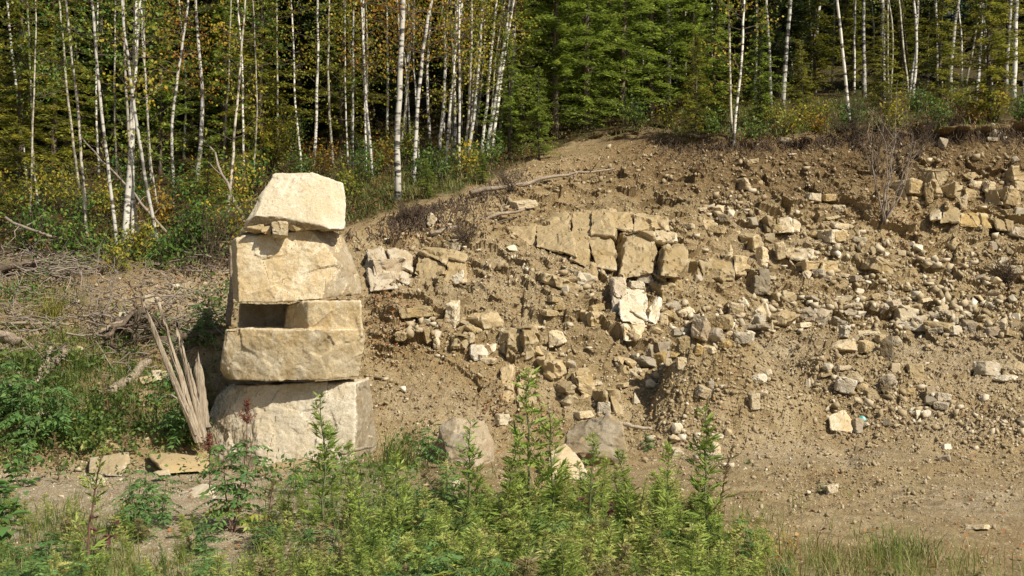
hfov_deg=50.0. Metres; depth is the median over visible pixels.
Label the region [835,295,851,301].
rock
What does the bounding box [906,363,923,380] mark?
rock
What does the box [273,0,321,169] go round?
birch tree
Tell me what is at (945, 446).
rock
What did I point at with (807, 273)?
rock
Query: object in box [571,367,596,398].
bedrock rib
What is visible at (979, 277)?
rock
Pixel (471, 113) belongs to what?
birch tree
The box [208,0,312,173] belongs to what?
larch tree
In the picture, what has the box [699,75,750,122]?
forest shrub
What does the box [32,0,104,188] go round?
birch tree
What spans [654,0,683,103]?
birch tree
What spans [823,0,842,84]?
birch tree
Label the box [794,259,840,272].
bedrock rib
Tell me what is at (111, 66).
spruce tree
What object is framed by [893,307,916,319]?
rock
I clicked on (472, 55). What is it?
birch tree
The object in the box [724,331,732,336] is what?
rock
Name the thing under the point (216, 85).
larch tree
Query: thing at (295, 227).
wedge stone
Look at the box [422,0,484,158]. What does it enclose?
birch tree
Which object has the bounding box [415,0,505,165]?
birch tree
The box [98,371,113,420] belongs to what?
dry weed
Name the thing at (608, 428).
boulder
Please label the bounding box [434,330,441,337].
rock
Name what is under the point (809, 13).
birch tree
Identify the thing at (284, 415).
stack rock
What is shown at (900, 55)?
larch tree
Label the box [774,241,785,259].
rock
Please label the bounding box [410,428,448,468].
leafy shrub
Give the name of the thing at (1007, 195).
bedrock rib
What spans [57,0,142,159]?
larch tree
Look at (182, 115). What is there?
spruce tree
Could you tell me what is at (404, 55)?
birch tree
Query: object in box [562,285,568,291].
rock
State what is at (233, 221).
forest shrub
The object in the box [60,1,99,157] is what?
birch tree
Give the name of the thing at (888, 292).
rock
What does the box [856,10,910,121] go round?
larch tree
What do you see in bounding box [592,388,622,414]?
bedrock rib
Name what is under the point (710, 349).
rock
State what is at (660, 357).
rock
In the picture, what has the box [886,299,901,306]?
rock
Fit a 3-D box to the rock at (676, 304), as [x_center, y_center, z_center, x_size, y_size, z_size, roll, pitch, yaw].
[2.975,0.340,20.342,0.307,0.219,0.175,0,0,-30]
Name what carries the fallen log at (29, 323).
on the ground at (590, 147)
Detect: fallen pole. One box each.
[341,444,374,454]
[429,194,524,235]
[450,209,512,238]
[469,153,613,195]
[618,420,651,429]
[686,132,731,139]
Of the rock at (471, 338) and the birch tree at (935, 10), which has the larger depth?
the birch tree at (935, 10)
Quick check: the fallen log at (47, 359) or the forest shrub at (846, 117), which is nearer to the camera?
the fallen log at (47, 359)
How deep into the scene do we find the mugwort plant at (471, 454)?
10.40 m
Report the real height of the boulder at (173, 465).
0.174 m
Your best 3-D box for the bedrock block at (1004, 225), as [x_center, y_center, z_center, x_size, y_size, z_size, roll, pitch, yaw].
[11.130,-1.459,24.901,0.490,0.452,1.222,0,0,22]
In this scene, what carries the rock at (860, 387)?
on the ground at (590, 147)
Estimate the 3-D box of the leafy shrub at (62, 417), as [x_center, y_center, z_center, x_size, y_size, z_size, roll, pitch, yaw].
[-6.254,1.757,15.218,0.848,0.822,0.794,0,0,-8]
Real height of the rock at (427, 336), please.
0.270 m
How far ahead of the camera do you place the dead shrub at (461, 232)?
21.31 m
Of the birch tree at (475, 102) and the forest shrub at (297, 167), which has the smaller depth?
the forest shrub at (297, 167)
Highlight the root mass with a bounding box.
[96,288,183,361]
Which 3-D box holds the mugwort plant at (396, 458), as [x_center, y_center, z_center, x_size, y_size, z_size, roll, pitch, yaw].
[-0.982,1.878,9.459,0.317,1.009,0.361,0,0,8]
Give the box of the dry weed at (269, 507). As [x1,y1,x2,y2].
[256,479,282,546]
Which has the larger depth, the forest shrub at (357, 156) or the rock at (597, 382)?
the forest shrub at (357, 156)
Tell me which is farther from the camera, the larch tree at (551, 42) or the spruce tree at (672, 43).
the spruce tree at (672, 43)
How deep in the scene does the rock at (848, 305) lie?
21.98 m
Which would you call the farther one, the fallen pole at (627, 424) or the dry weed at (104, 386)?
the dry weed at (104, 386)
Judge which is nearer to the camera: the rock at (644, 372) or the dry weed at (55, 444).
the dry weed at (55, 444)
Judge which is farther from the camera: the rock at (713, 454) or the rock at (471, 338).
the rock at (471, 338)
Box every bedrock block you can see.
[366,246,412,291]
[415,247,448,283]
[445,251,470,283]
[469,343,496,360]
[500,364,515,403]
[510,223,537,245]
[516,369,536,410]
[528,323,538,341]
[536,208,620,270]
[603,210,669,231]
[609,277,626,321]
[615,230,657,278]
[618,289,648,324]
[621,321,646,340]
[648,297,661,324]
[654,230,677,249]
[656,243,688,278]
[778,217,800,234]
[785,246,818,260]
[929,208,941,221]
[940,201,961,223]
[958,212,991,229]
[994,216,1013,231]
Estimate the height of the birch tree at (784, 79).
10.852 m
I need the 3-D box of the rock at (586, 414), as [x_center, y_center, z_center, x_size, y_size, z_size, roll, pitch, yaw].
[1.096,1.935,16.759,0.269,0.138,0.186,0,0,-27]
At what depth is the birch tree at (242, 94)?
27.57 m
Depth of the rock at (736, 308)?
20.71 m
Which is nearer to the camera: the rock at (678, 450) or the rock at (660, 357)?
the rock at (678, 450)
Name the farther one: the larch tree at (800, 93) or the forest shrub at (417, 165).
the larch tree at (800, 93)
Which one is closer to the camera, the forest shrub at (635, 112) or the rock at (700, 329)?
the rock at (700, 329)
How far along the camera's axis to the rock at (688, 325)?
17.08 m
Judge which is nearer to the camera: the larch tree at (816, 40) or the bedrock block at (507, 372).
the bedrock block at (507, 372)
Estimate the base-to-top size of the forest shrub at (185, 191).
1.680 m
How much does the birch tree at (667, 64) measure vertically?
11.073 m
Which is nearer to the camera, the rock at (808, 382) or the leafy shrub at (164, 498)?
the leafy shrub at (164, 498)
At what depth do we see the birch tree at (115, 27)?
32.11 m
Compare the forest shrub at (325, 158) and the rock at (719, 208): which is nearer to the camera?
the rock at (719, 208)
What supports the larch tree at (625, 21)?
on the ground at (590, 147)
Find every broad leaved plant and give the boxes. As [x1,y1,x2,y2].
[0,479,28,525]
[0,510,29,553]
[1,438,45,487]
[142,379,167,408]
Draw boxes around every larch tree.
[0,0,81,205]
[0,0,114,182]
[0,57,43,220]
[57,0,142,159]
[113,0,198,175]
[164,0,269,158]
[176,136,237,223]
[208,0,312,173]
[297,0,392,149]
[414,158,442,197]
[431,0,495,124]
[471,149,491,183]
[483,0,559,125]
[501,0,610,139]
[514,66,559,159]
[519,0,627,112]
[528,0,642,132]
[561,0,676,125]
[569,0,657,102]
[593,0,710,118]
[654,0,735,105]
[673,33,720,140]
[675,0,753,127]
[713,4,780,83]
[732,6,791,125]
[764,2,801,82]
[779,0,853,98]
[782,39,821,123]
[823,0,879,90]
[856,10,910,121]
[867,0,931,91]
[903,0,975,107]
[937,0,1023,122]
[974,0,1023,87]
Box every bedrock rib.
[364,257,405,279]
[450,333,471,350]
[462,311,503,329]
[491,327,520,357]
[515,324,536,360]
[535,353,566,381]
[536,272,579,293]
[553,379,578,405]
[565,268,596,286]
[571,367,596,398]
[579,311,603,325]
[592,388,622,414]
[612,356,636,375]
[647,281,675,301]
[653,341,670,357]
[688,258,708,278]
[695,257,734,280]
[701,217,717,229]
[722,255,750,276]
[735,231,763,252]
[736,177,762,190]
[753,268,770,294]
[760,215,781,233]
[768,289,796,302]
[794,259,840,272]
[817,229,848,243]
[859,256,895,276]
[891,178,923,202]
[919,168,949,197]
[941,181,976,201]
[984,185,1020,205]
[1001,165,1023,190]
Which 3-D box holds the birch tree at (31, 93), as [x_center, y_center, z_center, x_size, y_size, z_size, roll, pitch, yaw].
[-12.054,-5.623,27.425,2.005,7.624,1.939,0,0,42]
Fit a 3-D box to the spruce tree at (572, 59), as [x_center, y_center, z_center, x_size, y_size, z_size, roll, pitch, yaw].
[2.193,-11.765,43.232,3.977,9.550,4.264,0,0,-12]
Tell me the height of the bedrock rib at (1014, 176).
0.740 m
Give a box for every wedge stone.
[246,224,263,233]
[261,225,270,235]
[271,221,287,238]
[289,223,303,230]
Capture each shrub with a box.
[0,157,50,219]
[0,187,63,249]
[0,362,46,422]
[0,381,72,458]
[28,193,93,259]
[28,387,88,443]
[33,159,88,210]
[57,187,105,234]
[60,232,133,324]
[72,216,122,261]
[81,172,124,223]
[97,233,149,275]
[101,144,156,212]
[109,470,165,531]
[115,208,176,260]
[132,475,186,526]
[133,226,183,270]
[137,179,181,228]
[149,391,212,449]
[153,197,208,254]
[154,146,211,212]
[160,358,193,390]
[165,197,247,255]
[170,184,252,248]
[184,304,225,340]
[185,181,263,240]
[187,154,237,198]
[191,398,285,531]
[214,144,269,209]
[220,134,280,195]
[243,91,306,174]
[263,100,314,157]
[280,458,319,496]
[283,148,322,173]
[295,137,348,174]
[334,157,368,198]
[344,135,392,185]
[359,123,409,175]
[387,114,425,163]
[393,143,443,182]
[393,196,431,222]
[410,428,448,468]
[417,138,463,181]
[440,131,490,177]
[442,213,483,245]
[463,121,510,171]
[485,156,533,191]
[612,90,651,130]
[642,434,655,450]
[652,97,684,127]
[693,103,729,136]
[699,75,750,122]
[738,112,768,140]
[757,99,785,127]
[770,98,814,133]
[797,107,831,133]
[804,93,837,124]
[816,101,878,145]
[831,90,873,129]
[850,83,915,174]
[858,79,936,226]
[859,78,893,106]
[876,90,915,128]
[887,90,959,159]
[900,82,935,114]
[921,89,955,128]
[943,74,975,111]
[945,98,972,141]
[956,89,993,123]
[963,81,1016,122]
[981,85,1010,111]
[988,257,1021,290]
[1002,80,1023,121]
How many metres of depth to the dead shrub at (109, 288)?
17.67 m
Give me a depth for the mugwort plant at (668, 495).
9.62 m
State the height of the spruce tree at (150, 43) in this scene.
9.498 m
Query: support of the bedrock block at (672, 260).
on the ground at (590, 147)
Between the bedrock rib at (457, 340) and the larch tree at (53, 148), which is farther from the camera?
the larch tree at (53, 148)
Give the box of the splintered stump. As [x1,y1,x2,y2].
[143,300,211,442]
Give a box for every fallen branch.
[1,215,88,248]
[81,136,168,233]
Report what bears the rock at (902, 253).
on the ground at (590, 147)
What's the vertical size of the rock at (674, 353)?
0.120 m
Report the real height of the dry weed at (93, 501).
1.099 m
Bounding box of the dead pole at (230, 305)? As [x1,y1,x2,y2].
[225,247,233,325]
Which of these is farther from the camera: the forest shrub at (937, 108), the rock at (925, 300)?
the forest shrub at (937, 108)
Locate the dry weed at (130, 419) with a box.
[121,403,137,451]
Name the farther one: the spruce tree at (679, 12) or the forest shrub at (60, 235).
the spruce tree at (679, 12)
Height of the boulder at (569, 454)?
0.837 m
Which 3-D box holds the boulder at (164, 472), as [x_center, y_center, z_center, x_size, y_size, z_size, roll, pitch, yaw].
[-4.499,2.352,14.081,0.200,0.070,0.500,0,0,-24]
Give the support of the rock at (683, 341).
on the ground at (590, 147)
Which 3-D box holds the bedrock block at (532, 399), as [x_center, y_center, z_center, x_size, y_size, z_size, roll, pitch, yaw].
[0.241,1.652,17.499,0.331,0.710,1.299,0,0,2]
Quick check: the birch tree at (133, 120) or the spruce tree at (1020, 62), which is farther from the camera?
the spruce tree at (1020, 62)
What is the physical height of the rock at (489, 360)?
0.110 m
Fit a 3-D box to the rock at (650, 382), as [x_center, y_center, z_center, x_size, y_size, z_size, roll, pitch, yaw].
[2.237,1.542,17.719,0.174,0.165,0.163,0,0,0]
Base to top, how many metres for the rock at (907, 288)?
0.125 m
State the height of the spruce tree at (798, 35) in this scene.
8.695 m
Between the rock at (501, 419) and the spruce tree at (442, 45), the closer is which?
the rock at (501, 419)
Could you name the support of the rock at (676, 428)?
on the ground at (590, 147)
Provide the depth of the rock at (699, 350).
16.80 m
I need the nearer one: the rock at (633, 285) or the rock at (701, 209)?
the rock at (633, 285)
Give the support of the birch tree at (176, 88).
on the ground at (590, 147)
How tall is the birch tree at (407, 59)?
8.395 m
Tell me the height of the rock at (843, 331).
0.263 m
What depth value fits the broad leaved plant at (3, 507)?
11.31 m
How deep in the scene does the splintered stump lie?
15.14 m
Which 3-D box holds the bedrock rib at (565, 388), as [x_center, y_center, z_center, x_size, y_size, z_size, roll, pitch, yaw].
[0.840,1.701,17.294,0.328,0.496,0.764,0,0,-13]
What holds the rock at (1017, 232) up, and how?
on the ground at (590, 147)
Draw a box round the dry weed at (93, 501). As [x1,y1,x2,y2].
[69,446,116,570]
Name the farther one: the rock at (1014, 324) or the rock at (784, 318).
the rock at (1014, 324)
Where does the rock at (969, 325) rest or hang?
on the ground at (590, 147)
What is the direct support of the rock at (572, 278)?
on the ground at (590, 147)
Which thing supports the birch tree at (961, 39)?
on the ground at (590, 147)
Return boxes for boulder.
[89,452,130,475]
[90,474,105,483]
[147,452,208,472]
[153,469,170,475]
[180,484,214,496]
[270,459,338,470]
[436,417,494,465]
[548,444,587,479]
[564,412,627,465]
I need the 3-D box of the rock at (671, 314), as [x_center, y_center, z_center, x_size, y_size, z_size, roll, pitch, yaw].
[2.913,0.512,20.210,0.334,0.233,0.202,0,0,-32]
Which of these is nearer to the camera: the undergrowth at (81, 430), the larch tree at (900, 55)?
the undergrowth at (81, 430)
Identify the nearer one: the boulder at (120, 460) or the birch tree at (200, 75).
the boulder at (120, 460)
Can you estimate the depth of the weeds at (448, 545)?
8.94 m
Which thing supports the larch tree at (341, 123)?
on the ground at (590, 147)
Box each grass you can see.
[0,85,1020,255]
[0,259,1023,575]
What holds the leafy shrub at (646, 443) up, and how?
on the ground at (590, 147)
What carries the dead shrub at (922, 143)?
on the ground at (590, 147)
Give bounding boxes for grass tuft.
[0,345,49,368]
[21,288,79,320]
[43,322,90,342]
[59,345,109,368]
[351,426,431,468]
[743,511,818,564]
[850,526,946,563]
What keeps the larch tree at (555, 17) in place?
on the ground at (590, 147)
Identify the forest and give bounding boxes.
[1,0,1005,59]
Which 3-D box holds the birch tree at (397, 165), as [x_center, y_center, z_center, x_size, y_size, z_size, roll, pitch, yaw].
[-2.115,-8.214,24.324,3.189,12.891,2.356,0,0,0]
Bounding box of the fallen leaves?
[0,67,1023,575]
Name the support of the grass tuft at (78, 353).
on the ground at (590, 147)
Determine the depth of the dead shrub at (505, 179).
24.30 m
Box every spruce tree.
[0,0,25,131]
[0,0,84,146]
[0,0,132,157]
[0,2,17,135]
[0,7,89,134]
[1,2,94,142]
[71,0,143,132]
[76,0,197,149]
[105,6,166,100]
[117,2,173,83]
[139,0,244,96]
[148,0,235,132]
[148,0,253,115]
[183,0,291,128]
[227,0,374,142]
[252,0,315,117]
[259,0,330,120]
[282,0,391,129]
[299,0,434,135]
[309,1,436,112]
[377,1,424,100]
[389,0,440,87]
[407,0,451,87]
[418,0,457,81]
[425,0,463,98]
[429,0,545,112]
[431,15,457,83]
[438,0,489,97]
[448,0,550,108]
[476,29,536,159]
[482,0,561,112]
[532,0,598,93]
[541,0,605,101]
[608,5,664,75]
[629,0,731,92]
[630,3,722,91]
[680,0,811,101]
[698,0,744,82]
[709,0,842,98]
[780,1,810,58]
[797,0,880,65]
[835,0,953,86]
[839,1,894,46]
[865,0,968,88]
[920,0,963,58]
[948,0,1005,54]
[986,0,1023,80]
[997,2,1023,47]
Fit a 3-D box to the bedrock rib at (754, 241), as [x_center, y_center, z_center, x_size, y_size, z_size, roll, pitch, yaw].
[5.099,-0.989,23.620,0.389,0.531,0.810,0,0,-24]
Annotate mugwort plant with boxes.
[294,389,345,536]
[336,440,363,521]
[348,475,380,554]
[382,449,412,549]
[445,419,486,529]
[485,434,526,532]
[501,366,559,520]
[530,403,574,524]
[565,432,609,525]
[609,447,640,534]
[649,439,682,538]
[683,403,740,541]
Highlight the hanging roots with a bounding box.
[173,125,1023,291]
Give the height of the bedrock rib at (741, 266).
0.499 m
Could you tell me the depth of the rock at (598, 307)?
19.56 m
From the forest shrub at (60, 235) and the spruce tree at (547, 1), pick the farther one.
the spruce tree at (547, 1)
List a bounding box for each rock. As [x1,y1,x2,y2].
[107,442,119,450]
[138,375,151,383]
[144,294,159,302]
[151,370,168,382]
[198,378,376,466]
[220,299,364,380]
[231,230,361,302]
[240,172,345,231]
[395,329,407,341]
[398,306,432,319]
[423,327,431,343]
[425,213,436,227]
[433,337,439,348]
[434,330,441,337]
[435,270,446,275]
[444,300,459,327]
[449,242,460,250]
[450,270,464,284]
[459,319,468,324]
[463,332,474,343]
[464,325,481,333]
[479,357,496,363]
[494,413,510,425]
[498,328,503,343]
[507,244,516,251]
[510,199,537,208]
[534,346,543,355]
[539,346,546,356]
[540,309,558,315]
[547,295,562,302]
[548,330,566,347]
[552,302,564,309]
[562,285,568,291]
[565,360,575,368]
[567,276,577,281]
[574,410,593,418]
[581,262,597,281]
[588,303,604,311]
[594,379,602,385]
[597,402,609,413]
[615,382,628,388]
[627,281,643,288]
[627,281,644,288]
[628,368,641,374]
[630,352,637,359]
[632,392,639,403]
[634,355,655,367]
[636,273,654,282]
[639,369,647,376]
[645,379,655,387]
[647,343,653,357]
[648,327,663,334]
[651,371,659,377]
[653,351,666,365]
[654,274,665,282]
[660,313,667,326]
[664,310,677,320]
[665,300,680,310]
[665,357,671,365]
[668,447,683,457]
[669,278,681,290]
[670,350,680,357]
[670,434,680,442]
[671,328,690,336]
[671,423,682,433]
[676,307,694,316]
[676,357,686,369]
[677,335,690,352]
[682,223,694,229]
[684,322,691,328]
[691,315,710,341]
[694,274,702,281]
[694,343,702,354]
[695,384,711,398]
[698,207,706,211]
[703,345,715,353]
[706,314,733,329]
[707,381,714,390]
[707,453,722,461]
[708,227,725,233]
[708,327,724,341]
[708,442,720,452]
[709,267,725,281]
[711,432,723,438]
[713,205,723,212]
[714,304,722,308]
[717,214,730,222]
[719,340,731,347]
[724,244,732,259]
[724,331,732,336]
[724,428,731,436]
[727,209,734,215]
[728,302,743,317]
[733,331,751,343]
[743,324,770,330]
[744,330,754,342]
[747,158,758,163]
[747,217,758,226]
[748,393,759,409]
[750,275,764,296]
[750,301,770,319]
[752,313,765,324]
[752,373,767,383]
[755,246,768,267]
[759,389,767,396]
[763,368,771,376]
[765,233,774,242]
[770,310,799,326]
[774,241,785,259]
[781,138,792,142]
[795,322,811,327]
[801,306,814,321]
[802,270,812,278]
[804,295,819,300]
[805,193,820,202]
[805,378,810,387]
[807,230,817,238]
[812,269,825,275]
[813,308,832,328]
[820,275,832,280]
[821,194,835,200]
[821,372,833,377]
[822,363,833,369]
[823,483,838,494]
[825,215,839,219]
[825,294,833,304]
[829,410,852,432]
[830,222,853,229]
[831,316,847,325]
[831,338,857,352]
[833,205,845,212]
[833,365,851,370]
[833,376,856,393]
[835,230,847,241]
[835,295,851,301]
[837,272,849,277]
[838,325,850,337]
[842,303,858,307]
[844,307,857,316]
[846,370,863,382]
[850,275,861,281]
[852,417,863,433]
[853,237,866,242]
[854,288,863,292]
[856,383,868,391]
[857,311,865,315]
[857,330,880,334]
[858,340,873,352]
[861,388,878,398]
[867,443,877,447]
[868,246,877,254]
[869,293,880,299]
[874,334,885,342]
[879,303,889,313]
[880,333,893,360]
[881,373,897,386]
[881,384,891,393]
[882,251,889,257]
[882,419,891,425]
[885,290,895,295]
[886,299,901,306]
[890,363,899,372]
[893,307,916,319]
[893,336,901,346]
[894,321,925,331]
[898,250,905,256]
[899,297,911,300]
[903,285,911,290]
[905,387,915,394]
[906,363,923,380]
[907,407,914,412]
[911,315,924,323]
[912,303,922,309]
[913,243,922,251]
[914,410,921,418]
[919,297,932,302]
[921,409,930,416]
[922,320,954,329]
[923,396,936,405]
[924,183,933,205]
[924,386,939,395]
[925,311,942,319]
[928,327,943,333]
[933,401,948,409]
[934,392,951,401]
[935,305,947,310]
[936,137,947,150]
[937,454,950,461]
[940,444,951,449]
[944,310,952,318]
[945,237,959,250]
[945,325,962,335]
[950,317,958,323]
[953,257,966,263]
[958,193,967,209]
[960,319,977,332]
[961,310,971,316]
[963,172,979,178]
[965,305,972,311]
[965,524,989,529]
[969,180,981,189]
[973,361,1000,376]
[974,274,985,279]
[975,333,986,338]
[978,314,992,320]
[982,180,995,191]
[984,326,999,336]
[986,137,998,141]
[987,289,998,295]
[989,123,1005,137]
[989,241,997,249]
[991,276,1001,283]
[994,374,1017,381]
[996,321,1007,328]
[999,309,1006,316]
[1000,257,1007,264]
[1000,329,1015,336]
[1004,226,1023,238]
[1005,247,1013,253]
[1006,361,1023,374]
[1008,294,1016,302]
[1009,265,1022,273]
[1009,322,1021,327]
[1011,313,1020,319]
[1012,156,1018,162]
[1014,207,1023,213]
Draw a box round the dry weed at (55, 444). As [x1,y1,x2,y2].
[49,432,64,481]
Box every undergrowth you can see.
[0,70,1023,255]
[0,219,458,494]
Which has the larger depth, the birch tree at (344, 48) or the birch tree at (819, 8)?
the birch tree at (819, 8)
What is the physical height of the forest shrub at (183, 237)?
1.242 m
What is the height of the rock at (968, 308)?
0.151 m
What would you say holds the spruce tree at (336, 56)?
on the ground at (590, 147)
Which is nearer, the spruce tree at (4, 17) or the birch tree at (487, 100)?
the birch tree at (487, 100)
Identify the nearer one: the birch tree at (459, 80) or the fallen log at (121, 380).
the fallen log at (121, 380)
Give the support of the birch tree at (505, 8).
on the ground at (590, 147)
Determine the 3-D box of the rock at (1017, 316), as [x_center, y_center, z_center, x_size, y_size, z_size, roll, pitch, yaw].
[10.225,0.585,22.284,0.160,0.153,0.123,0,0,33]
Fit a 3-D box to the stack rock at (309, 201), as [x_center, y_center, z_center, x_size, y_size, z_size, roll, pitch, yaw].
[-3.109,-1.240,15.850,1.518,0.894,1.134,0,0,0]
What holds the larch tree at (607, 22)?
on the ground at (590, 147)
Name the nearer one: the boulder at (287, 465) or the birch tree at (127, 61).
the boulder at (287, 465)
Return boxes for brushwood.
[0,220,233,401]
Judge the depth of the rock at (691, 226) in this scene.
23.27 m
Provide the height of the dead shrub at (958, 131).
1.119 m
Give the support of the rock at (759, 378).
on the ground at (590, 147)
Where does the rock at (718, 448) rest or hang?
on the ground at (590, 147)
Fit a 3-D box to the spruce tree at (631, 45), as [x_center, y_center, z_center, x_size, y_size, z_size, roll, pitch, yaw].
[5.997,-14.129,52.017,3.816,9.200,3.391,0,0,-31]
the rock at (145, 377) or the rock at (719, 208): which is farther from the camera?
the rock at (719, 208)
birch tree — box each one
[0,0,31,174]
[0,0,76,209]
[0,0,82,211]
[0,1,55,191]
[18,0,102,239]
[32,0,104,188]
[56,0,147,246]
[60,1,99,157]
[67,0,125,174]
[69,0,180,239]
[80,0,192,249]
[88,0,181,248]
[95,0,170,235]
[96,1,153,180]
[99,0,186,208]
[120,0,187,183]
[139,0,230,210]
[149,0,249,183]
[149,1,203,157]
[187,0,286,211]
[201,0,274,184]
[203,5,288,158]
[204,0,258,171]
[229,0,297,178]
[264,1,313,148]
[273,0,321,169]
[288,0,369,170]
[294,0,368,167]
[304,0,375,165]
[312,0,390,137]
[313,0,391,174]
[322,0,391,180]
[337,0,397,150]
[340,0,409,176]
[345,0,472,202]
[355,0,437,175]
[356,0,411,137]
[363,2,442,147]
[366,0,487,184]
[371,8,398,117]
[375,0,425,133]
[378,0,438,135]
[381,0,461,155]
[383,0,422,62]
[399,0,453,143]
[405,0,484,151]
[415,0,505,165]
[420,0,475,142]
[420,0,495,171]
[422,0,477,132]
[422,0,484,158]
[426,1,493,135]
[428,0,497,159]
[436,0,531,157]
[439,0,513,157]
[439,0,518,133]
[440,0,546,154]
[447,0,516,141]
[448,0,524,151]
[458,0,498,119]
[460,0,511,126]
[461,0,521,145]
[462,0,536,158]
[464,0,549,131]
[469,0,535,146]
[478,0,521,138]
[479,0,535,137]
[494,1,517,125]
[496,1,551,105]
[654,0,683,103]
[658,3,708,97]
[665,4,670,105]
[686,2,754,136]
[698,0,783,147]
[734,0,787,106]
[753,0,757,99]
[780,0,791,105]
[784,0,812,92]
[793,0,814,45]
[807,2,820,94]
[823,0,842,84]
[836,0,850,131]
[847,0,880,88]
[853,0,855,92]
[859,0,893,104]
[860,0,896,100]
[862,0,866,97]
[865,0,908,92]
[879,0,929,93]
[880,0,885,102]
[892,0,947,74]
[902,0,910,86]
[911,0,924,95]
[921,1,929,87]
[923,0,975,87]
[929,0,939,88]
[933,0,943,91]
[947,0,959,91]
[965,5,980,86]
[966,0,991,62]
[974,0,992,99]
[980,2,993,90]
[1003,0,1012,93]
[1011,0,1018,100]
[1021,72,1023,96]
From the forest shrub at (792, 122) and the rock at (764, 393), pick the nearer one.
the rock at (764, 393)
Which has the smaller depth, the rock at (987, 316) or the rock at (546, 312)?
the rock at (546, 312)
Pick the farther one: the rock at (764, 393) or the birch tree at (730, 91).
the birch tree at (730, 91)
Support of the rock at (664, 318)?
on the ground at (590, 147)
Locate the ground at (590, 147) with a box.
[0,19,1023,575]
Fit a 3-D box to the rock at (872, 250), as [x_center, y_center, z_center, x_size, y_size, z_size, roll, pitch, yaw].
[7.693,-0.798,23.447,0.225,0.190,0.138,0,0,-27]
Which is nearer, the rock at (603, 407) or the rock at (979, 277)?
the rock at (603, 407)
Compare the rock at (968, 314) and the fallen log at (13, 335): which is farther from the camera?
the rock at (968, 314)
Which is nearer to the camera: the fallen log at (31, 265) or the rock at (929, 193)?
the fallen log at (31, 265)
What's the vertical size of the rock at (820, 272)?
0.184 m
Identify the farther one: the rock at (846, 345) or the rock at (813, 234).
the rock at (813, 234)
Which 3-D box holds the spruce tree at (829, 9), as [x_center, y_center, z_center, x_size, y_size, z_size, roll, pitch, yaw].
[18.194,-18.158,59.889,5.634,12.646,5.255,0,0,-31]
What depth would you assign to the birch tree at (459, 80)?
28.46 m
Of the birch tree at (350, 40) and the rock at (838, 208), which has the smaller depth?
the rock at (838, 208)
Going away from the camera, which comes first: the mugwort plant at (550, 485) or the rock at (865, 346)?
the mugwort plant at (550, 485)
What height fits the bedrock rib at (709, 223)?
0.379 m
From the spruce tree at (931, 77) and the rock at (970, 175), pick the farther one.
the spruce tree at (931, 77)
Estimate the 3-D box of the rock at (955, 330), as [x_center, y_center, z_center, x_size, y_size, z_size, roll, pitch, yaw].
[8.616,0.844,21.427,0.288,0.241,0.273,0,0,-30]
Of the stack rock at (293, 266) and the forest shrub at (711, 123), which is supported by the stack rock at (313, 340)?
the stack rock at (293, 266)
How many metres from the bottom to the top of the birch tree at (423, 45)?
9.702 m
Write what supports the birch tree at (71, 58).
on the ground at (590, 147)
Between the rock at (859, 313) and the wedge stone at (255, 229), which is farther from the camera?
the rock at (859, 313)
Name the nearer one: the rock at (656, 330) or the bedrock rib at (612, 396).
the bedrock rib at (612, 396)
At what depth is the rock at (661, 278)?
20.83 m
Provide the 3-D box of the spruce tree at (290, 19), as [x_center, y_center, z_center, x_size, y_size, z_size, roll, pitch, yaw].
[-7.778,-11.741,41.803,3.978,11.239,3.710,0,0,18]
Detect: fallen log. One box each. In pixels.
[0,238,74,271]
[0,249,51,268]
[0,321,69,325]
[0,330,22,346]
[22,345,70,396]
[36,346,52,384]
[98,317,133,333]
[106,357,152,394]
[152,313,224,352]
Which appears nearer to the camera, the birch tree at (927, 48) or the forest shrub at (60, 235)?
the forest shrub at (60, 235)
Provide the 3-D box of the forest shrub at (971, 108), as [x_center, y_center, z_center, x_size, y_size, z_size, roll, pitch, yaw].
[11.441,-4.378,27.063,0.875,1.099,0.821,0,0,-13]
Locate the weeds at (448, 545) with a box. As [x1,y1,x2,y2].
[0,453,982,575]
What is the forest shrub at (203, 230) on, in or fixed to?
on the ground at (590, 147)
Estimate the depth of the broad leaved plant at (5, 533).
9.90 m
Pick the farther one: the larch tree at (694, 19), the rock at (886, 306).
the larch tree at (694, 19)
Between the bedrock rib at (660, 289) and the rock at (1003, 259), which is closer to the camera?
the bedrock rib at (660, 289)
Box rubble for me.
[0,130,1023,542]
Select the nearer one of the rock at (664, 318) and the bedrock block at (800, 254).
the rock at (664, 318)
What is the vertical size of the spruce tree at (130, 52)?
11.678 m
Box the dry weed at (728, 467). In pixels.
[709,443,740,534]
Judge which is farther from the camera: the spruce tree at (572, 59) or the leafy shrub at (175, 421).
the spruce tree at (572, 59)
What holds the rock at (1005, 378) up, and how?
on the ground at (590, 147)
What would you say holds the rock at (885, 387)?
on the ground at (590, 147)
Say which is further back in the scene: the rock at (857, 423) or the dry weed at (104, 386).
the rock at (857, 423)
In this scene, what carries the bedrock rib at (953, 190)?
on the ground at (590, 147)
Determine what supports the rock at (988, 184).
on the ground at (590, 147)
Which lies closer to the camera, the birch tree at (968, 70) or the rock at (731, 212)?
the rock at (731, 212)

